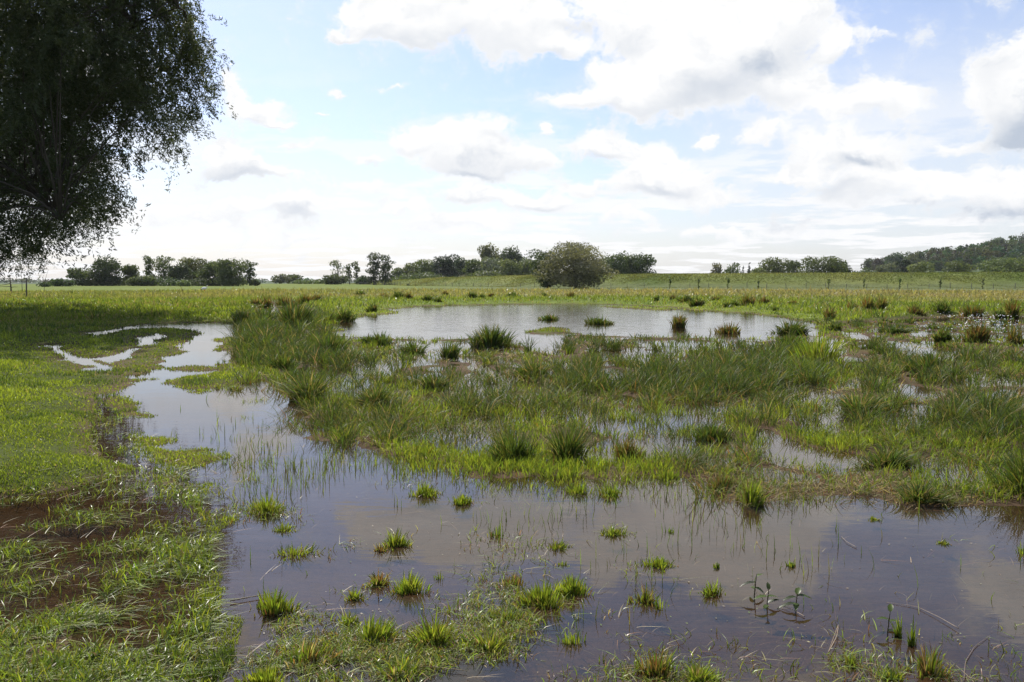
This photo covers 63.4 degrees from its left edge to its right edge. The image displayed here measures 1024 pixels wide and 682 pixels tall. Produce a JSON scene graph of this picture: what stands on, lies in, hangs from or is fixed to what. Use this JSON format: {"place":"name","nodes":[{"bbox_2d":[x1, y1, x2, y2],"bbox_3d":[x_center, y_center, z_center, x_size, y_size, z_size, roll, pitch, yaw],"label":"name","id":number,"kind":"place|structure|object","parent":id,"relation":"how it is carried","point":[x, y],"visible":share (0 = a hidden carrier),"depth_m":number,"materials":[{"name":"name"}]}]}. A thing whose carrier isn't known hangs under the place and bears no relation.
{"place":"outdoors","nodes":[
{"label":"outdoors","id":0,"kind":"place"},
{"bbox_2d":[0,401,243,681],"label":"flooded grass","id":1,"kind":"structure","parent":0,"point":[129,670],"depth_m":4.14,"materials":[{"name":"plant"}]},
{"bbox_2d":[0,253,1023,681],"bbox_3d":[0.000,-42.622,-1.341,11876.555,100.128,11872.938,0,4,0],"label":"ground","id":2,"kind":"structure","parent":0,"point":[348,509],"depth_m":5.31,"materials":[{"name":"plant"}]},
{"bbox_2d":[65,267,98,285],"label":"tree","id":3,"kind":"object","parent":2,"relation":"on","point":[75,273],"visible":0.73,"depth_m":316.73,"materials":[{"name":"green plant"}]},
{"bbox_2d":[86,253,124,285],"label":"tree","id":4,"kind":"object","parent":2,"relation":"on","point":[105,271],"visible":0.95,"depth_m":316.33,"materials":[{"name":"green plant"}]},
{"bbox_2d":[0,0,236,283],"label":"willow tree","id":5,"kind":"object","parent":2,"relation":"on","point":[39,83],"visible":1,"depth_m":30.75,"materials":[{"name":"green plant"}]},
{"bbox_2d":[121,264,139,280],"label":"tree","id":6,"kind":"object","parent":2,"relation":"on","point":[129,270],"visible":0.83,"depth_m":327.78,"materials":[{"name":"green plant"}]},
{"bbox_2d":[125,275,161,285],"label":"bush","id":7,"kind":"object","parent":2,"relation":"on","point":[130,281],"visible":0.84,"depth_m":310.71,"materials":[{"name":"green plant"}]},
{"bbox_2d":[150,255,175,279],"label":"poplar tree","id":8,"kind":"object","parent":2,"relation":"on","point":[161,262],"visible":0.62,"depth_m":347.35,"materials":[{"name":"green plant"}]},
{"bbox_2d":[133,276,194,285],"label":"hedge","id":9,"kind":"object","parent":2,"relation":"on","point":[170,281],"visible":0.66,"depth_m":311.52,"materials":[{"name":"green plant"}]},
{"bbox_2d":[164,262,195,285],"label":"tree","id":10,"kind":"object","parent":2,"relation":"on","point":[180,271],"visible":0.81,"depth_m":327.69,"materials":[{"name":"green plant"}]},
{"bbox_2d":[0,277,380,282],"bbox_3d":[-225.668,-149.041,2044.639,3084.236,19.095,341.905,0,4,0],"label":"distant woods","id":11,"kind":"object","parent":2,"relation":"on","point":[39,280],"visible":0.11,"depth_m":2039.45,"materials":[{"name":"green plant"}]},
{"bbox_2d":[176,257,207,280],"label":"tree","id":12,"kind":"object","parent":2,"relation":"on","point":[192,264],"visible":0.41,"depth_m":355.51,"materials":[{"name":"green plant"}]},
{"bbox_2d":[195,261,226,279],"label":"tree","id":13,"kind":"object","parent":2,"relation":"on","point":[209,270],"visible":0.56,"depth_m":320.57,"materials":[{"name":"green plant"}]},
{"bbox_2d":[179,277,247,285],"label":"hedge","id":14,"kind":"object","parent":2,"relation":"on","point":[200,281],"visible":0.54,"depth_m":314.87,"materials":[{"name":"green plant"}]},
{"bbox_2d":[214,258,248,285],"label":"tree","id":15,"kind":"object","parent":2,"relation":"on","point":[229,272],"visible":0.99,"depth_m":306.60,"materials":[{"name":"green plant"}]},
{"bbox_2d":[242,259,258,285],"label":"poplar tree","id":16,"kind":"object","parent":2,"relation":"on","point":[249,274],"visible":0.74,"depth_m":337.77,"materials":[{"name":"green plant"}]},
{"bbox_2d":[322,274,348,284],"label":"shrub","id":17,"kind":"object","parent":2,"relation":"on","point":[333,279],"visible":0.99,"depth_m":416.94,"materials":[{"name":"green plant"}]},
{"bbox_2d":[365,252,382,284],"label":"poplar tree","id":18,"kind":"object","parent":2,"relation":"on","point":[373,268],"visible":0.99,"depth_m":378.24,"materials":[{"name":"green plant"}]},
{"bbox_2d":[377,254,394,284],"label":"poplar tree","id":19,"kind":"object","parent":2,"relation":"on","point":[385,269],"visible":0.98,"depth_m":379.38,"materials":[{"name":"green plant"}]},
{"bbox_2d":[392,271,457,279],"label":"hedge","id":20,"kind":"object","parent":2,"relation":"on","point":[419,275],"visible":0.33,"depth_m":459.59,"materials":[{"name":"green plant"}]},
{"bbox_2d":[416,259,436,274],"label":"tree","id":21,"kind":"object","parent":2,"relation":"on","point":[421,263],"visible":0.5,"depth_m":495.62,"materials":[{"name":"green plant"}]},
{"bbox_2d":[430,254,460,276],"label":"tree","id":22,"kind":"object","parent":2,"relation":"on","point":[441,265],"visible":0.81,"depth_m":476.10,"materials":[{"name":"green plant"}]},
{"bbox_2d":[462,258,484,274],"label":"tree","id":23,"kind":"object","parent":2,"relation":"on","point":[472,265],"visible":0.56,"depth_m":465.99,"materials":[{"name":"green plant"}]},
{"bbox_2d":[477,242,500,269],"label":"tree","id":24,"kind":"object","parent":2,"relation":"on","point":[485,251],"visible":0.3,"depth_m":555.35,"materials":[{"name":"green plant"}]},
{"bbox_2d":[480,257,501,272],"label":"tree","id":25,"kind":"object","parent":2,"relation":"on","point":[490,265],"visible":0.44,"depth_m":455.69,"materials":[{"name":"green plant"}]},
{"bbox_2d":[458,269,534,276],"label":"hedge","id":26,"kind":"object","parent":2,"relation":"on","point":[487,273],"visible":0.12,"depth_m":432.65,"materials":[{"name":"green plant"}]},
{"bbox_2d":[497,258,523,275],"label":"tree","id":27,"kind":"object","parent":2,"relation":"on","point":[511,266],"visible":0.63,"depth_m":435.72,"materials":[{"name":"green plant"}]},
{"bbox_2d":[497,245,523,267],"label":"tree","id":28,"kind":"object","parent":2,"relation":"on","point":[511,254],"visible":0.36,"depth_m":553.95,"materials":[{"name":"green plant"}]},
{"bbox_2d":[0,271,1023,681],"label":"grass","id":29,"kind":"structure","parent":2,"relation":"on","point":[60,311],"depth_m":29.43,"materials":[{"name":"plant"}]},
{"bbox_2d":[529,250,564,287],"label":"willow tree","id":30,"kind":"object","parent":2,"relation":"on","point":[539,258],"visible":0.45,"depth_m":230.20,"materials":[{"name":"green plant"}]},
{"bbox_2d":[530,241,619,287],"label":"willow tree","id":31,"kind":"object","parent":2,"relation":"on","point":[575,259],"visible":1,"depth_m":221.05,"materials":[{"name":"green plant"}]},
{"bbox_2d":[199,299,1023,522],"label":"marsh grass","id":32,"kind":"structure","parent":2,"relation":"on","point":[674,380],"depth_m":10.11,"materials":[{"name":"plant"}]},
{"bbox_2d":[600,250,635,273],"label":"tree","id":33,"kind":"object","parent":2,"relation":"on","point":[613,260],"visible":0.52,"depth_m":385.59,"materials":[{"name":"green plant"}]},
{"bbox_2d":[627,252,656,273],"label":"tree","id":34,"kind":"object","parent":2,"relation":"on","point":[636,264],"visible":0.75,"depth_m":380.49,"materials":[{"name":"green plant"}]},
{"bbox_2d":[342,272,1023,288],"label":"dike grass","id":35,"kind":"structure","parent":2,"relation":"on","point":[425,280],"depth_m":248.10,"materials":[{"name":"plant"}]},
{"bbox_2d":[357,281,1015,288],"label":"wire fence","id":36,"kind":"object","parent":2,"relation":"on","point":[483,284],"visible":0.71,"depth_m":231.60,"materials":[{"name":"metal"}]},
{"bbox_2d":[755,256,794,272],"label":"tree","id":37,"kind":"object","parent":2,"relation":"on","point":[774,266],"visible":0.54,"depth_m":377.28,"materials":[{"name":"green plant"}]},
{"bbox_2d":[796,255,851,272],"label":"tree","id":38,"kind":"object","parent":2,"relation":"on","point":[832,264],"visible":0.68,"depth_m":364.67,"materials":[{"name":"green plant"}]},
{"bbox_2d":[889,349,949,372],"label":"rush tussock","id":39,"kind":"object","parent":2,"relation":"on","point":[924,360],"visible":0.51,"depth_m":14.22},
{"bbox_2d":[906,261,935,271],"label":"tree","id":40,"kind":"object","parent":2,"relation":"on","point":[917,267],"visible":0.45,"depth_m":416.13,"materials":[{"name":"green plant"}]},
{"bbox_2d":[878,478,978,505],"bbox_3d":[2.975,1.076,5.995,0.612,0.182,0.575,0,4,0],"label":"sedge tussock","id":41,"kind":"object","parent":2,"relation":"on","point":[928,493],"visible":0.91,"depth_m":5.95,"materials":[{"name":"plant"}]},
{"bbox_2d":[929,300,952,313],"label":"rush tussock","id":42,"kind":"object","parent":2,"relation":"on","point":[943,308],"visible":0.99,"depth_m":36.74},
{"bbox_2d":[860,234,1023,271],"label":"forest","id":43,"kind":"object","parent":2,"relation":"on","point":[997,248],"visible":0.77,"depth_m":933.59,"materials":[{"name":"green plant"}]},
{"bbox_2d":[942,260,976,271],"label":"tree","id":44,"kind":"object","parent":2,"relation":"on","point":[957,266],"visible":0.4,"depth_m":416.10,"materials":[{"name":"green plant"}]},
{"bbox_2d":[957,303,992,316],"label":"rush tussock","id":45,"kind":"object","parent":2,"relation":"on","point":[968,310],"visible":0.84,"depth_m":35.52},
{"bbox_2d":[960,318,994,342],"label":"rush tussock","id":46,"kind":"object","parent":2,"relation":"on","point":[974,334],"visible":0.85,"depth_m":20.88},
{"bbox_2d":[963,430,1023,495],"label":"rush tussock","id":47,"kind":"object","parent":2,"relation":"on","point":[1015,471],"visible":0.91,"depth_m":6.18,"materials":[{"name":"plant"}]},
{"bbox_2d":[974,257,1023,271],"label":"tree","id":48,"kind":"object","parent":2,"relation":"on","point":[1005,263],"visible":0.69,"depth_m":395.75,"materials":[{"name":"green plant"}]},
{"bbox_2d":[999,297,1023,317],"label":"rush tussock","id":49,"kind":"object","parent":2,"relation":"on","point":[1012,310],"visible":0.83,"depth_m":34.77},
{"bbox_2d":[0,0,1023,280],"label":"sky","id":50,"kind":"structure","parent":0,"point":[691,135],"materials":[{"name":"white"}]},
{"bbox_2d":[35,304,1023,403],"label":"water","id":51,"kind":"structure","parent":0,"point":[433,322],"depth_m":24.70,"materials":[{"name":"liquid"}]},
{"bbox_2d":[217,660,286,681],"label":"grass tuft","id":52,"kind":"object","parent":51,"relation":"on","point":[262,675],"visible":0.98,"depth_m":3.30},
{"bbox_2d":[234,489,299,517],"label":"grass tuft","id":53,"kind":"object","parent":51,"relation":"on","point":[263,504],"visible":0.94,"depth_m":5.73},
{"bbox_2d":[249,585,306,617],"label":"grass tuft","id":54,"kind":"object","parent":51,"relation":"on","point":[273,606],"visible":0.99,"depth_m":4.01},
{"bbox_2d":[261,348,302,370],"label":"rush tussock","id":55,"kind":"object","parent":51,"relation":"on","point":[280,362],"visible":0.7,"depth_m":14.57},
{"bbox_2d":[264,520,299,535],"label":"grass tuft","id":56,"kind":"object","parent":51,"relation":"on","point":[282,529],"visible":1,"depth_m":5.31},
{"bbox_2d":[270,296,325,327],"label":"rush tussock","id":57,"kind":"object","parent":51,"relation":"on","point":[288,314],"visible":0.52,"depth_m":27.58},
{"bbox_2d":[268,541,330,568],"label":"grass tuft","id":58,"kind":"object","parent":51,"relation":"on","point":[301,553],"visible":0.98,"depth_m":4.83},
{"bbox_2d":[273,366,345,401],"bbox_3d":[-2.738,0.546,10.877,1.475,0.567,1.209,3,5,33],"label":"sedge tussock","id":59,"kind":"object","parent":51,"relation":"on","point":[302,387],"visible":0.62,"depth_m":10.88,"materials":[{"name":"plant"}]},
{"bbox_2d":[307,326,356,351],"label":"rush tussock","id":60,"kind":"object","parent":51,"relation":"on","point":[331,342],"visible":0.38,"depth_m":17.74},
{"bbox_2d":[332,306,360,320],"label":"rush tussock","id":61,"kind":"object","parent":51,"relation":"on","point":[345,314],"visible":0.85,"depth_m":31.96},
{"bbox_2d":[342,586,373,602],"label":"grass tuft","id":62,"kind":"object","parent":51,"relation":"on","point":[354,596],"visible":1,"depth_m":4.16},
{"bbox_2d":[340,381,405,408],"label":"sedge tussock","id":63,"kind":"object","parent":51,"relation":"on","point":[375,394],"visible":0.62,"depth_m":10.29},
{"bbox_2d":[362,569,393,588],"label":"grass tuft","id":64,"kind":"object","parent":51,"relation":"on","point":[377,581],"visible":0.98,"depth_m":4.34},
{"bbox_2d":[358,331,399,345],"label":"rush tussock","id":65,"kind":"object","parent":51,"relation":"on","point":[383,338],"visible":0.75,"depth_m":20.28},
{"bbox_2d":[364,651,430,681],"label":"grass tuft","id":66,"kind":"object","parent":51,"relation":"on","point":[382,671],"visible":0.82,"depth_m":3.36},
{"bbox_2d":[380,525,415,551],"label":"grass tuft","id":67,"kind":"object","parent":51,"relation":"on","point":[395,542],"visible":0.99,"depth_m":4.99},
{"bbox_2d":[384,567,437,598],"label":"grass tuft","id":68,"kind":"object","parent":51,"relation":"on","point":[407,586],"visible":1,"depth_m":4.25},
{"bbox_2d":[393,335,437,353],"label":"sedge tussock","id":69,"kind":"object","parent":51,"relation":"on","point":[413,345],"visible":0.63,"depth_m":18.10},
{"bbox_2d":[402,481,443,499],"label":"grass tuft","id":70,"kind":"object","parent":51,"relation":"on","point":[431,492],"visible":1,"depth_m":6.16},
{"bbox_2d":[413,371,450,390],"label":"sedge tussock","id":71,"kind":"object","parent":51,"relation":"on","point":[429,379],"visible":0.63,"depth_m":12.05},
{"bbox_2d":[432,336,467,358],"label":"rush tussock","id":72,"kind":"object","parent":51,"relation":"on","point":[454,351],"visible":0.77,"depth_m":16.84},
{"bbox_2d":[448,492,473,506],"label":"grass tuft","id":73,"kind":"object","parent":51,"relation":"on","point":[461,500],"visible":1,"depth_m":5.94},
{"bbox_2d":[463,319,518,346],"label":"rush tussock","id":74,"kind":"object","parent":51,"relation":"on","point":[492,337],"visible":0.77,"depth_m":19.91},
{"bbox_2d":[479,573,528,590],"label":"grass tuft","id":75,"kind":"object","parent":51,"relation":"on","point":[517,581],"visible":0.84,"depth_m":4.37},
{"bbox_2d":[0,425,1022,681],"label":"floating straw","id":76,"kind":"object","parent":51,"relation":"on","point":[506,605],"visible":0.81,"depth_m":4.15,"materials":[{"name":"plant"}]},
{"bbox_2d":[477,421,547,461],"bbox_3d":[0.025,0.900,7.274,0.668,0.390,0.730,3,5,34],"label":"rush tussock","id":77,"kind":"object","parent":51,"relation":"on","point":[517,448],"visible":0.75,"depth_m":7.30,"materials":[{"name":"plant"}]},
{"bbox_2d":[502,352,559,377],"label":"sedge tussock","id":78,"kind":"object","parent":51,"relation":"on","point":[537,368],"visible":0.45,"depth_m":13.62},
{"bbox_2d":[512,576,567,615],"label":"grass tuft","id":79,"kind":"object","parent":51,"relation":"on","point":[544,596],"visible":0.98,"depth_m":4.07,"materials":[{"name":"plant"}]},
{"bbox_2d":[542,538,577,552],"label":"grass tuft","id":80,"kind":"object","parent":51,"relation":"on","point":[556,547],"visible":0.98,"depth_m":4.95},
{"bbox_2d":[547,628,586,647],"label":"grass tuft","id":81,"kind":"object","parent":51,"relation":"on","point":[566,641],"visible":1,"depth_m":3.66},
{"bbox_2d":[541,573,593,599],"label":"grass tuft","id":82,"kind":"object","parent":51,"relation":"on","point":[569,585],"visible":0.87,"depth_m":4.22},
{"bbox_2d":[536,420,599,461],"bbox_3d":[0.489,0.867,7.370,0.525,0.438,0.648,3,5,39],"label":"rush tussock","id":83,"kind":"object","parent":51,"relation":"on","point":[565,445],"visible":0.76,"depth_m":7.33,"materials":[{"name":"plant"}]},
{"bbox_2d":[135,372,1020,681],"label":"water grass","id":84,"kind":"structure","parent":51,"relation":"on","point":[285,466],"depth_m":6.29,"materials":[{"name":"plant"}]},
{"bbox_2d":[561,482,595,497],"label":"grass tuft","id":85,"kind":"object","parent":51,"relation":"on","point":[576,488],"visible":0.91,"depth_m":6.22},
{"bbox_2d":[597,482,622,499],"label":"grass tuft","id":86,"kind":"object","parent":51,"relation":"on","point":[610,489],"visible":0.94,"depth_m":6.17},
{"bbox_2d":[601,524,630,538],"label":"grass tuft","id":87,"kind":"object","parent":51,"relation":"on","point":[610,532],"visible":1,"depth_m":5.21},
{"bbox_2d":[608,432,649,459],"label":"rush tussock","id":88,"kind":"object","parent":51,"relation":"on","point":[620,449],"visible":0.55,"depth_m":7.39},
{"bbox_2d":[625,581,661,607],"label":"grass tuft","id":89,"kind":"object","parent":51,"relation":"on","point":[645,595],"visible":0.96,"depth_m":4.13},
{"bbox_2d":[635,555,678,572],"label":"grass tuft","id":90,"kind":"object","parent":51,"relation":"on","point":[658,564],"visible":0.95,"depth_m":4.64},
{"bbox_2d":[645,469,683,482],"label":"grass tuft","id":91,"kind":"object","parent":51,"relation":"on","point":[667,474],"visible":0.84,"depth_m":6.68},
{"bbox_2d":[667,311,688,326],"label":"rush tussock","id":92,"kind":"object","parent":51,"relation":"on","point":[677,321],"visible":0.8,"depth_m":28.02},
{"bbox_2d":[681,660,724,681],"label":"grass tuft","id":93,"kind":"object","parent":51,"relation":"on","point":[697,672],"visible":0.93,"depth_m":3.30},
{"bbox_2d":[698,579,725,599],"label":"grass tuft","id":94,"kind":"object","parent":51,"relation":"on","point":[713,592],"visible":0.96,"depth_m":4.22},
{"bbox_2d":[692,418,739,442],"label":"rush tussock","id":95,"kind":"object","parent":51,"relation":"on","point":[714,431],"visible":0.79,"depth_m":8.29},
{"bbox_2d":[695,470,740,491],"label":"rush tussock","id":96,"kind":"object","parent":51,"relation":"on","point":[721,480],"visible":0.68,"depth_m":6.33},
{"bbox_2d":[708,321,741,333],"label":"rush tussock","id":97,"kind":"object","parent":51,"relation":"on","point":[730,329],"visible":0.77,"depth_m":24.85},
{"bbox_2d":[736,474,769,507],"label":"grass tuft","id":98,"kind":"object","parent":51,"relation":"on","point":[752,495],"visible":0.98,"depth_m":5.90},
{"bbox_2d":[766,318,815,333],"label":"sedge tussock","id":99,"kind":"object","parent":51,"relation":"on","point":[787,327],"visible":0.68,"depth_m":24.71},
{"bbox_2d":[776,588,811,618],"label":"water plant","id":100,"kind":"object","parent":51,"relation":"on","point":[797,592],"visible":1,"depth_m":4.04,"materials":[{"name":"green plant"}]},
{"bbox_2d":[788,323,852,362],"bbox_3d":[5.933,-0.025,16.049,1.370,0.907,1.171,3,5,38],"label":"grass tuft","id":101,"kind":"object","parent":51,"relation":"on","point":[823,350],"visible":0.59,"depth_m":15.87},
{"bbox_2d":[829,389,899,418],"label":"sedge tussock","id":102,"kind":"object","parent":51,"relation":"on","point":[854,401],"visible":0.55,"depth_m":9.87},
{"bbox_2d":[841,443,935,469],"bbox_3d":[3.182,0.979,7.099,0.826,0.251,0.570,-1,4,-16],"label":"sedge tussock","id":103,"kind":"object","parent":51,"relation":"on","point":[884,458],"visible":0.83,"depth_m":7.07,"materials":[{"name":"plant"}]},
{"bbox_2d":[875,663,908,681],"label":"grass tuft","id":104,"kind":"object","parent":51,"relation":"on","point":[897,676],"visible":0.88,"depth_m":3.33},
{"bbox_2d":[909,641,950,681],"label":"grass tuft","id":105,"kind":"object","parent":51,"relation":"on","point":[924,667],"visible":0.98,"depth_m":3.36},
{"bbox_2d":[931,325,953,341],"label":"rush tussock","id":106,"kind":"object","parent":51,"relation":"on","point":[942,335],"visible":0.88,"depth_m":21.10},
{"bbox_2d":[957,383,1023,414],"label":"sedge tussock","id":107,"kind":"object","parent":51,"relation":"on","point":[979,397],"visible":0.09,"depth_m":9.62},
{"bbox_2d":[1000,317,1023,344],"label":"rush tussock","id":108,"kind":"object","parent":51,"relation":"on","point":[1012,338],"visible":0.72,"depth_m":20.48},
{"bbox_2d":[196,464,1023,681],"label":"grass mats","id":109,"kind":"object","parent":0,"point":[360,646],"depth_m":3.59,"materials":[{"name":"plant"}]},
{"bbox_2d":[283,637,350,673],"bbox_3d":[-0.829,1.301,3.503,0.279,0.114,0.206,-1,4,-17],"label":"grass tuft","id":110,"kind":"object","parent":109,"relation":"on","point":[311,651],"visible":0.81,"depth_m":3.48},
{"bbox_2d":[354,613,402,648],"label":"grass tuft","id":111,"kind":"object","parent":109,"relation":"on","point":[378,631],"visible":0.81,"depth_m":3.68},
{"bbox_2d":[404,606,459,648],"bbox_3d":[-0.346,1.258,3.670,0.269,0.172,0.248,0,4,0],"label":"grass tuft","id":112,"kind":"object","parent":109,"relation":"on","point":[438,634],"visible":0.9,"depth_m":3.66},
{"bbox_2d":[456,624,521,656],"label":"grass tuft","id":113,"kind":"object","parent":109,"relation":"on","point":[493,643],"visible":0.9,"depth_m":3.60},
{"bbox_2d":[626,640,680,681],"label":"grass tuft","id":114,"kind":"object","parent":109,"relation":"on","point":[662,668],"visible":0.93,"depth_m":3.36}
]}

